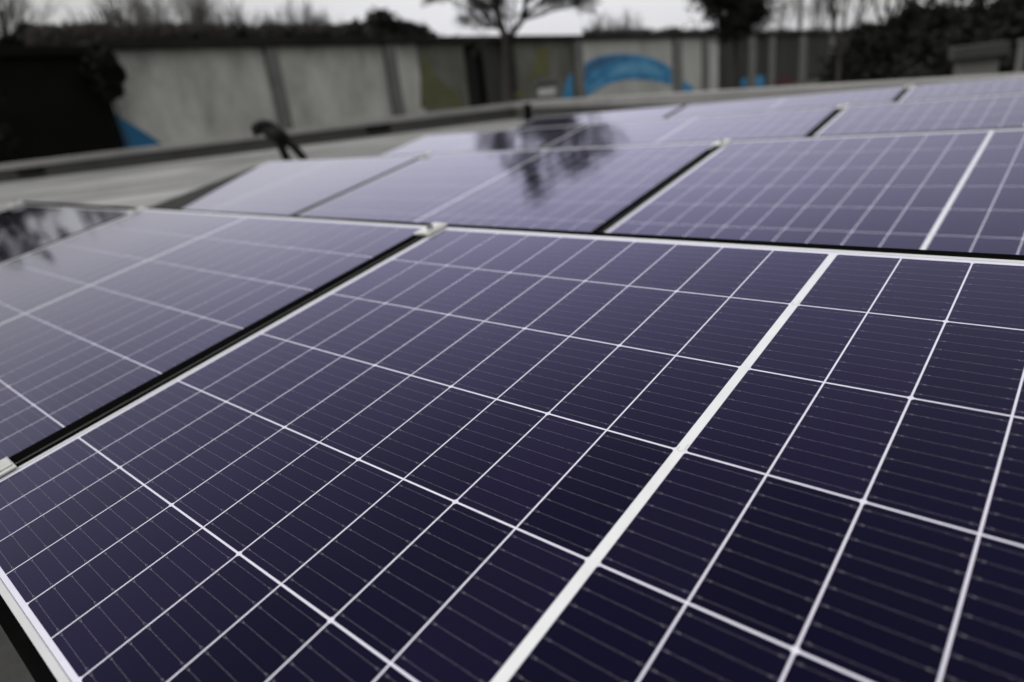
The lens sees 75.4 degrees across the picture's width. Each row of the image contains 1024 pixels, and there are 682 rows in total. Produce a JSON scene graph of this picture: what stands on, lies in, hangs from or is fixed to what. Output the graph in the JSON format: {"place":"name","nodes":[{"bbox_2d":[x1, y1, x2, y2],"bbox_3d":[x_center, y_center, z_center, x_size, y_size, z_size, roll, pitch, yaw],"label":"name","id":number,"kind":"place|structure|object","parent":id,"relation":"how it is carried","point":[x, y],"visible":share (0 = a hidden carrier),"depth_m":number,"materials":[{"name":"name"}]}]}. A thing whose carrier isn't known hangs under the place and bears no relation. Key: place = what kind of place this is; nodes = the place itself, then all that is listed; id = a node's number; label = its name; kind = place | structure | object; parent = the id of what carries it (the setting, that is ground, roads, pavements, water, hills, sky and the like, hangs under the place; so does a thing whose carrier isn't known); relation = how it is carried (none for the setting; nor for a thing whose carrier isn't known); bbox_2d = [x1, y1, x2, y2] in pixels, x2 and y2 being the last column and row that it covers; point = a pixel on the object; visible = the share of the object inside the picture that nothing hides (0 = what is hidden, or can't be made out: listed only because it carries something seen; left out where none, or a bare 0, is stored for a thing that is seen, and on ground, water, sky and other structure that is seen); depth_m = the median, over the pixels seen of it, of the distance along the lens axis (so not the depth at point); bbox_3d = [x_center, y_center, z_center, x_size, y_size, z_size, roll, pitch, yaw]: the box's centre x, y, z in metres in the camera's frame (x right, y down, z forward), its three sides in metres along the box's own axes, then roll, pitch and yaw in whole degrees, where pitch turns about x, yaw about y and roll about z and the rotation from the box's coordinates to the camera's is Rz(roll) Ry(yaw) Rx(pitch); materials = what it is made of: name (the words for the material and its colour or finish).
{"place":"outdoors","nodes":[
{"label":"outdoors","id":0,"kind":"place"},
{"bbox_2d":[0,0,992,35],"label":"sky","id":1,"kind":"structure","parent":0,"point":[656,14],"materials":[{"name":"white"}]},
{"bbox_2d":[778,78,822,86],"bbox_3d":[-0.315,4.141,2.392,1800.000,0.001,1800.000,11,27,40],"label":"ground","id":2,"kind":"structure","parent":0,"point":[812,81],"depth_m":133.24,"materials":[{"name":"grey concrete"}]},
{"bbox_2d":[0,98,19,163],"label":"evergreen tree","id":3,"kind":"object","parent":2,"relation":"on","point":[8,142],"visible":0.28,"depth_m":27.87,"materials":[{"name":"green plant"}]},
{"bbox_2d":[0,32,30,45],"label":"dark bush","id":4,"kind":"object","parent":2,"relation":"on","point":[12,39],"visible":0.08,"depth_m":57.74,"materials":[{"name":"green plant"}]},
{"bbox_2d":[11,20,34,39],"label":"dark bush","id":5,"kind":"object","parent":2,"relation":"on","point":[20,29],"visible":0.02,"depth_m":58.98,"materials":[{"name":"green plant"}]},
{"bbox_2d":[0,0,66,35],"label":"bare tree","id":6,"kind":"object","parent":2,"relation":"on","point":[4,28],"visible":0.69,"depth_m":66.83,"materials":[{"name":"grey plant"}]},
{"bbox_2d":[0,45,125,163],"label":"black shed","id":7,"kind":"structure","parent":2,"relation":"on","point":[54,105],"depth_m":34.17,"materials":[{"name":"black"}]},
{"bbox_2d":[66,0,141,27],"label":"bare tree","id":8,"kind":"object","parent":2,"relation":"on","point":[119,20],"visible":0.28,"depth_m":66.00,"materials":[{"name":"grey plant"}]},
{"bbox_2d":[80,41,129,148],"bbox_3d":[-21.153,-11.211,36.185,1.856,9.597,2.232,11,27,40],"label":"tree","id":9,"kind":"object","parent":2,"relation":"on","point":[105,73],"visible":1,"depth_m":34.79,"materials":[{"name":"green plant"}]},
{"bbox_2d":[79,0,190,26],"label":"bare tree","id":10,"kind":"object","parent":2,"relation":"on","point":[140,14],"visible":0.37,"depth_m":71.78,"materials":[{"name":"grey plant"}]},
{"bbox_2d":[120,0,191,24],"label":"bare tree","id":11,"kind":"object","parent":2,"relation":"on","point":[150,20],"visible":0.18,"depth_m":75.23,"materials":[{"name":"grey plant"}]},
{"bbox_2d":[144,0,229,24],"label":"bare tree","id":12,"kind":"object","parent":2,"relation":"on","point":[192,13],"visible":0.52,"depth_m":72.45,"materials":[{"name":"grey plant"}]},
{"bbox_2d":[189,0,267,27],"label":"bare tree","id":13,"kind":"object","parent":2,"relation":"on","point":[225,23],"visible":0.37,"depth_m":72.14,"materials":[{"name":"grey plant"}]},
{"bbox_2d":[222,19,273,37],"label":"dark bush","id":14,"kind":"object","parent":2,"relation":"on","point":[243,33],"visible":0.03,"depth_m":65.50,"materials":[{"name":"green plant"}]},
{"bbox_2d":[229,0,320,25],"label":"bare tree","id":15,"kind":"object","parent":2,"relation":"on","point":[289,16],"visible":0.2,"depth_m":75.51,"materials":[{"name":"grey plant"}]},
{"bbox_2d":[275,23,335,37],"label":"dark bush","id":16,"kind":"object","parent":2,"relation":"on","point":[325,33],"visible":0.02,"depth_m":69.06,"materials":[{"name":"black plant"}]},
{"bbox_2d":[291,0,347,24],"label":"bare tree","id":17,"kind":"object","parent":2,"relation":"on","point":[319,20],"visible":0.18,"depth_m":78.37,"materials":[{"name":"grey plant"}]},
{"bbox_2d":[336,18,388,36],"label":"dark bush","id":18,"kind":"object","parent":2,"relation":"on","point":[368,33],"visible":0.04,"depth_m":72.98,"materials":[{"name":"black plant"}]},
{"bbox_2d":[355,6,427,36],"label":"dark bush","id":19,"kind":"object","parent":2,"relation":"on","point":[391,26],"visible":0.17,"depth_m":74.85,"materials":[{"name":"black plant"}]},
{"bbox_2d":[406,19,444,35],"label":"dark bush","id":20,"kind":"object","parent":2,"relation":"on","point":[416,27],"visible":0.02,"depth_m":76.96,"materials":[{"name":"black plant"}]},
{"bbox_2d":[23,19,847,45],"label":"thicket","id":21,"kind":"object","parent":2,"relation":"on","point":[48,34],"visible":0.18,"depth_m":63.74,"materials":[{"name":"grey plant"}]},
{"bbox_2d":[74,32,854,148],"bbox_3d":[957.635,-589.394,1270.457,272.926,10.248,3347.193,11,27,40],"label":"painted wall","id":22,"kind":"structure","parent":2,"relation":"on","point":[181,90],"depth_m":52.23,"materials":[{"name":"paint"}]},
{"bbox_2d":[462,44,483,107],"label":"doorway","id":23,"kind":"structure","parent":22,"relation":"in","point":[472,69],"depth_m":60.84,"materials":[{"name":"black"}]},
{"bbox_2d":[498,43,502,82],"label":"doorway","id":24,"kind":"structure","parent":22,"relation":"in","point":[500,45],"depth_m":63.60,"materials":[{"name":"black"}]},
{"bbox_2d":[419,0,601,118],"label":"bare tree","id":25,"kind":"object","parent":2,"relation":"on","point":[480,6],"visible":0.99,"depth_m":35.92,"materials":[{"name":"brown plant"}]},
{"bbox_2d":[581,9,624,32],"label":"bare tree","id":26,"kind":"object","parent":2,"relation":"on","point":[600,25],"visible":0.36,"depth_m":112.08,"materials":[{"name":"grey plant"}]},
{"bbox_2d":[609,8,643,30],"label":"bare tree","id":27,"kind":"object","parent":2,"relation":"on","point":[628,21],"visible":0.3,"depth_m":116.50,"materials":[{"name":"grey plant"}]},
{"bbox_2d":[663,23,688,33],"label":"dark bush","id":28,"kind":"object","parent":2,"relation":"on","point":[674,30],"visible":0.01,"depth_m":116.05,"materials":[{"name":"black plant"}]},
{"bbox_2d":[684,0,787,88],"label":"evergreen tree","id":29,"kind":"object","parent":2,"relation":"on","point":[737,17],"visible":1,"depth_m":45.01,"materials":[{"name":"green plant"}]},
{"bbox_2d":[764,0,805,30],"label":"bare tree","id":30,"kind":"object","parent":2,"relation":"on","point":[782,9],"visible":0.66,"depth_m":155.54,"materials":[{"name":"grey plant"}]},
{"bbox_2d":[789,0,803,29],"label":"bare tree","id":31,"kind":"object","parent":2,"relation":"on","point":[799,22],"visible":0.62,"depth_m":166.84,"materials":[{"name":"grey plant"}]},
{"bbox_2d":[803,0,837,31],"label":"bare tree","id":32,"kind":"object","parent":2,"relation":"on","point":[820,4],"visible":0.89,"depth_m":176.00,"materials":[{"name":"grey plant"}]},
{"bbox_2d":[824,0,840,31],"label":"bare tree","id":33,"kind":"object","parent":2,"relation":"on","point":[826,2],"visible":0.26,"depth_m":186.86,"materials":[{"name":"grey plant"}]},
{"bbox_2d":[828,0,872,82],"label":"bare tree","id":34,"kind":"object","parent":2,"relation":"on","point":[840,52],"visible":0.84,"depth_m":31.81,"materials":[{"name":"grey plant"}]},
{"bbox_2d":[811,16,893,84],"bbox_3d":[20.264,-14.621,38.196,5.512,7.310,5.430,1,22,20],"label":"evergreen tree","id":35,"kind":"object","parent":2,"relation":"on","point":[852,46],"visible":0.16,"depth_m":37.06,"materials":[{"name":"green plant"}]},
{"bbox_2d":[851,0,871,22],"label":"bare tree","id":36,"kind":"object","parent":2,"relation":"on","point":[859,20],"visible":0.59,"depth_m":175.64,"materials":[{"name":"grey plant"}]},
{"bbox_2d":[873,0,906,27],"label":"bare tree","id":37,"kind":"object","parent":2,"relation":"on","point":[876,8],"visible":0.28,"depth_m":35.83,"materials":[{"name":"grey plant"}]},
{"bbox_2d":[843,0,945,81],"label":"evergreen tree","id":38,"kind":"object","parent":2,"relation":"on","point":[880,59],"visible":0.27,"depth_m":31.41,"materials":[{"name":"green plant"}]},
{"bbox_2d":[887,0,988,79],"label":"evergreen tree","id":39,"kind":"object","parent":2,"relation":"on","point":[927,61],"visible":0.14,"depth_m":27.74,"materials":[{"name":"green plant"}]},
{"bbox_2d":[946,0,987,5],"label":"bare tree","id":40,"kind":"object","parent":2,"relation":"on","point":[951,2],"visible":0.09,"depth_m":30.90,"materials":[{"name":"grey plant"}]},
{"bbox_2d":[917,0,1023,77],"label":"evergreen tree","id":41,"kind":"object","parent":2,"relation":"on","point":[982,31],"visible":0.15,"depth_m":25.94,"materials":[{"name":"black plant"}]},
{"bbox_2d":[948,41,1010,76],"bbox_3d":[15.354,-7.534,22.221,1.460,4.449,2.150,4,23,27],"label":"concrete hut","id":42,"kind":"object","parent":2,"relation":"on","point":[978,59],"visible":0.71,"depth_m":20.87,"materials":[{"name":"grey concrete"}]},
{"bbox_2d":[989,1,1023,73],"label":"evergreen tree","id":43,"kind":"object","parent":2,"relation":"on","point":[1014,26],"visible":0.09,"depth_m":22.81,"materials":[{"name":"black plant"}]},
{"bbox_2d":[1014,39,1023,72],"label":"white post","id":44,"kind":"object","parent":2,"relation":"on","point":[1019,65],"visible":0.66,"depth_m":13.25,"materials":[{"name":"white"}]},
{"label":"flat roofed building","id":45,"kind":"object","parent":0,"visible":0},
{"bbox_2d":[0,119,525,211],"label":"roof deck","id":46,"kind":"structure","parent":45,"relation":"on","point":[145,186],"depth_m":16.96,"materials":[{"name":"grey concrete"}]},
{"bbox_2d":[0,625,34,681],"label":"walkway mat","id":47,"kind":"object","parent":46,"relation":"on","point":[13,667],"depth_m":1.30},
{"bbox_2d":[0,214,128,263],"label":"mounting rail","id":48,"kind":"object","parent":46,"relation":"on","point":[62,238],"visible":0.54,"depth_m":2.52,"materials":[{"name":"grey metal"}]},
{"bbox_2d":[0,204,130,261],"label":"solar panel","id":49,"kind":"object","parent":48,"relation":"on","point":[24,228],"visible":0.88,"depth_m":2.91,"materials":[{"name":"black glass"}]},
{"bbox_2d":[125,207,145,213],"bbox_3d":[-1.530,-0.533,2.688,0.052,0.014,0.066,11,37,40],"label":"clamp","id":50,"kind":"object","parent":48,"relation":"attached to","point":[133,210],"visible":1,"depth_m":2.68,"materials":[{"name":"metal"}]},
{"bbox_2d":[6,228,441,473],"bbox_3d":[-0.427,0.262,1.413,0.048,0.661,1.038,11,37,40],"label":"mounting rail","id":51,"kind":"object","parent":46,"relation":"on","point":[34,450],"visible":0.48,"depth_m":1.19,"materials":[{"name":"grey metal"}]},
{"bbox_2d":[0,457,16,476],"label":"clamp","id":52,"kind":"object","parent":51,"relation":"attached to","point":[7,464],"visible":1,"depth_m":0.98,"materials":[{"name":"metal"}]},
{"bbox_2d":[0,594,57,681],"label":"edge rail","id":53,"kind":"object","parent":51,"relation":"attached to","point":[39,670],"depth_m":0.69,"materials":[{"name":"black metal"}]},
{"bbox_2d":[0,227,1023,681],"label":"solar panel","id":54,"kind":"object","parent":53,"relation":"on","point":[460,455],"visible":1,"depth_m":0.70,"materials":[{"name":"glass"}]},
{"bbox_2d":[0,209,425,459],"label":"solar panel","id":55,"kind":"object","parent":51,"relation":"on","point":[93,319],"visible":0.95,"depth_m":1.58,"materials":[{"name":"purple glass"}]},
{"bbox_2d":[413,222,447,235],"bbox_3d":[-0.193,-0.267,1.555,0.052,0.014,0.066,11,37,40],"label":"clamp","id":56,"kind":"object","parent":51,"relation":"attached to","point":[429,229],"visible":1,"depth_m":1.55,"materials":[{"name":"metal"}]},
{"bbox_2d":[22,201,1023,260],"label":"edge rail","id":57,"kind":"object","parent":51,"relation":"attached to","point":[900,250],"visible":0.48,"depth_m":1.20,"materials":[{"name":"silver metal"}]},
{"bbox_2d":[8,201,22,205],"bbox_3d":[-2.873,-0.801,3.825,0.052,0.014,0.066,11,37,40],"label":"end clamp","id":58,"kind":"object","parent":57,"relation":"attached to","point":[14,202],"visible":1,"depth_m":3.82,"materials":[{"name":"metal"}]},
{"bbox_2d":[0,102,514,182],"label":"parapet wall","id":59,"kind":"structure","parent":46,"relation":"on","point":[116,159],"depth_m":23.88,"materials":[{"name":"concrete"}]},
{"bbox_2d":[16,166,44,175],"bbox_3d":[-16.544,-5.837,22.735,0.840,0.260,0.089,-10,21,-9],"label":"overflow scupper","id":60,"kind":"object","parent":59,"relation":"attached to","point":[30,170],"visible":1,"depth_m":22.70,"materials":[{"name":"black"}]},
{"bbox_2d":[366,123,389,132],"bbox_3d":[-4.983,-7.924,24.653,0.840,0.260,0.089,-10,21,-9],"label":"overflow scupper","id":61,"kind":"object","parent":59,"relation":"attached to","point":[377,128],"visible":1,"depth_m":24.62,"materials":[{"name":"black metal"}]},
{"bbox_2d":[251,120,307,159],"bbox_3d":[-2.159,-1.623,6.348,0.478,0.979,0.145,-7,20,0],"label":"cable gooseneck","id":62,"kind":"object","parent":46,"relation":"on","point":[280,138],"visible":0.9,"depth_m":6.19,"materials":[{"name":"black"}]},
{"bbox_2d":[290,157,422,215],"bbox_3d":[-0.734,-0.535,3.638,0.048,0.661,1.038,11,37,40],"label":"mounting rail","id":63,"kind":"object","parent":46,"relation":"on","point":[345,191],"visible":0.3,"depth_m":3.45,"materials":[{"name":"grey metal"}]},
{"bbox_2d":[418,153,431,157],"bbox_3d":[-0.500,-1.065,3.780,0.052,0.014,0.066,11,37,40],"label":"clamp","id":64,"kind":"object","parent":63,"relation":"on","point":[425,154],"visible":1,"depth_m":3.77,"materials":[{"name":"metal"}]},
{"bbox_2d":[523,103,531,121],"bbox_3d":[0.412,-5.605,16.619,0.480,0.659,0.480,11,27,40],"label":"roof post","id":65,"kind":"object","parent":46,"relation":"on","point":[527,111],"visible":0.5,"depth_m":16.51,"materials":[{"name":"black metal"}]},
{"bbox_2d":[537,124,586,148],"bbox_3d":[0.296,-1.067,4.730,0.048,0.661,1.039,11,37,40],"label":"mounting rail","id":66,"kind":"object","parent":46,"relation":"on","point":[556,139],"visible":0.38,"depth_m":4.71,"materials":[{"name":"grey metal"}]},
{"bbox_2d":[427,92,1023,135],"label":"edge rail","id":67,"kind":"object","parent":66,"relation":"attached to","point":[759,111],"visible":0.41,"depth_m":3.99,"materials":[{"name":"silver metal"}]},
{"bbox_2d":[591,145,723,231],"bbox_3d":[0.603,-0.269,2.505,0.048,0.661,1.038,11,37,40],"label":"mounting rail","id":68,"kind":"object","parent":46,"relation":"on","point":[616,218],"visible":0.29,"depth_m":2.32,"materials":[{"name":"grey metal"}]},
{"bbox_2d":[270,127,1023,161],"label":"edge rail","id":69,"kind":"object","parent":68,"relation":"attached to","point":[715,141],"visible":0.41,"depth_m":2.57,"materials":[{"name":"silver metal"}]},
{"bbox_2d":[712,139,730,145],"bbox_3d":[0.838,-0.798,2.647,0.052,0.014,0.066,11,37,40],"label":"clamp","id":70,"kind":"object","parent":68,"relation":"attached to","point":[722,142],"visible":1,"depth_m":2.64,"materials":[{"name":"metal"}]},
{"bbox_2d":[663,105,687,117],"bbox_3d":[1.327,-1.598,5.822,0.048,0.661,1.038,11,37,40],"label":"mounting rail","id":71,"kind":"object","parent":46,"relation":"on","point":[675,111],"visible":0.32,"depth_m":5.85,"materials":[{"name":"grey metal"}]},
{"bbox_2d":[537,76,1023,117],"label":"edge rail","id":72,"kind":"object","parent":71,"relation":"attached to","point":[795,95],"visible":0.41,"depth_m":5.43,"materials":[{"name":"silver metal"}]},
{"bbox_2d":[513,72,1023,118],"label":"parapet wall","id":73,"kind":"structure","parent":46,"relation":"on","point":[545,108],"depth_m":11.51,"materials":[{"name":"concrete"}]},
{"bbox_2d":[534,80,556,95],"bbox_3d":[1.283,-9.507,24.925,0.808,0.500,0.800,-7,20,0],"label":"roof vent","id":74,"kind":"object","parent":73,"relation":"on","point":[546,91],"visible":1,"depth_m":24.66,"materials":[{"name":"white paint"}]},
{"bbox_2d":[803,108,844,136],"bbox_3d":[1.634,-0.800,3.597,0.048,0.661,1.039,11,37,40],"label":"mounting rail","id":75,"kind":"object","parent":46,"relation":"on","point":[825,121],"visible":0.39,"depth_m":3.56,"materials":[{"name":"grey metal"}]},
{"bbox_2d":[836,104,849,108],"bbox_3d":[1.868,-1.330,3.738,0.052,0.014,0.066,11,37,40],"label":"clamp","id":76,"kind":"object","parent":75,"relation":"on","point":[843,106],"visible":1,"depth_m":3.73,"materials":[{"name":"metal"}]},
{"bbox_2d":[891,88,910,101],"bbox_3d":[2.664,-1.332,4.689,0.048,0.661,1.038,11,37,40],"label":"mounting rail","id":77,"kind":"object","parent":46,"relation":"on","point":[901,94],"visible":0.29,"depth_m":4.70,"materials":[{"name":"grey metal"}]},
{"label":"edge rail","id":78,"kind":"object","parent":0,"visible":0},
{"bbox_2d":[179,155,420,215],"bbox_3d":[-1.465,-0.936,4.058,1.736,0.034,1.032,11,37,40],"label":"solar panel","id":79,"kind":"object","parent":78,"relation":"on","point":[289,188],"visible":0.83,"depth_m":3.92,"materials":[{"name":"purple glass"}]},
{"bbox_2d":[148,165,258,209],"bbox_3d":[-1.954,-1.023,4.414,0.522,0.012,0.935,11,38,40],"label":"cover sheet","id":80,"kind":"object","parent":79,"relation":"on","point":[182,201],"visible":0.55,"depth_m":4.38,"materials":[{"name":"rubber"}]},
{"bbox_2d":[297,142,714,231],"bbox_3d":[-0.127,-0.670,2.925,1.736,0.034,1.032,11,37,40],"label":"solar panel","id":81,"kind":"object","parent":78,"relation":"on","point":[588,189],"visible":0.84,"depth_m":2.79,"materials":[{"name":"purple glass"}]},
{"bbox_2d":[604,128,1023,254],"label":"solar panel","id":82,"kind":"object","parent":78,"relation":"on","point":[960,191],"visible":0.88,"depth_m":1.94,"materials":[{"name":"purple glass"}]},
{"label":"edge rail","id":83,"kind":"object","parent":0,"visible":0},
{"bbox_2d":[380,125,580,155],"bbox_3d":[-0.434,-1.468,5.150,1.736,0.034,1.032,11,37,40],"label":"solar panel","id":84,"kind":"object","parent":83,"relation":"on","point":[522,139],"visible":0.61,"depth_m":5.20,"materials":[{"name":"purple glass"}]},
{"bbox_2d":[541,106,837,148],"bbox_3d":[0.903,-1.202,4.016,1.736,0.035,1.032,11,37,40],"label":"solar panel","id":85,"kind":"object","parent":83,"relation":"on","point":[777,124],"visible":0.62,"depth_m":4.04,"materials":[{"name":"purple glass"}]},
{"bbox_2d":[814,93,1023,135],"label":"solar panel","id":86,"kind":"object","parent":83,"relation":"on","point":[990,111],"visible":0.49,"depth_m":3.27,"materials":[{"name":"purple glass"}]},
{"bbox_3d":[1.615,-1.454,4.797,5.283,0.038,0.015,11,37,40],"label":"edge rail","id":87,"kind":"object","parent":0,"visible":0},
{"bbox_2d":[513,105,682,128],"bbox_3d":[0.596,-1.999,6.242,1.736,0.034,1.032,11,37,40],"label":"solar panel","id":88,"kind":"object","parent":87,"relation":"on","point":[628,115],"visible":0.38,"depth_m":6.36,"materials":[{"name":"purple glass"}]},
{"bbox_2d":[668,86,905,117],"bbox_3d":[1.934,-1.731,5.109,1.736,0.035,1.032,11,37,40],"label":"solar panel","id":89,"kind":"object","parent":87,"relation":"on","point":[841,98],"visible":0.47,"depth_m":5.21,"materials":[{"name":"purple glass"}]},
{"bbox_2d":[899,77,1023,100],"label":"solar panel","id":90,"kind":"object","parent":87,"relation":"on","point":[978,88],"visible":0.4,"depth_m":4.48,"materials":[{"name":"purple glass"}]}
]}

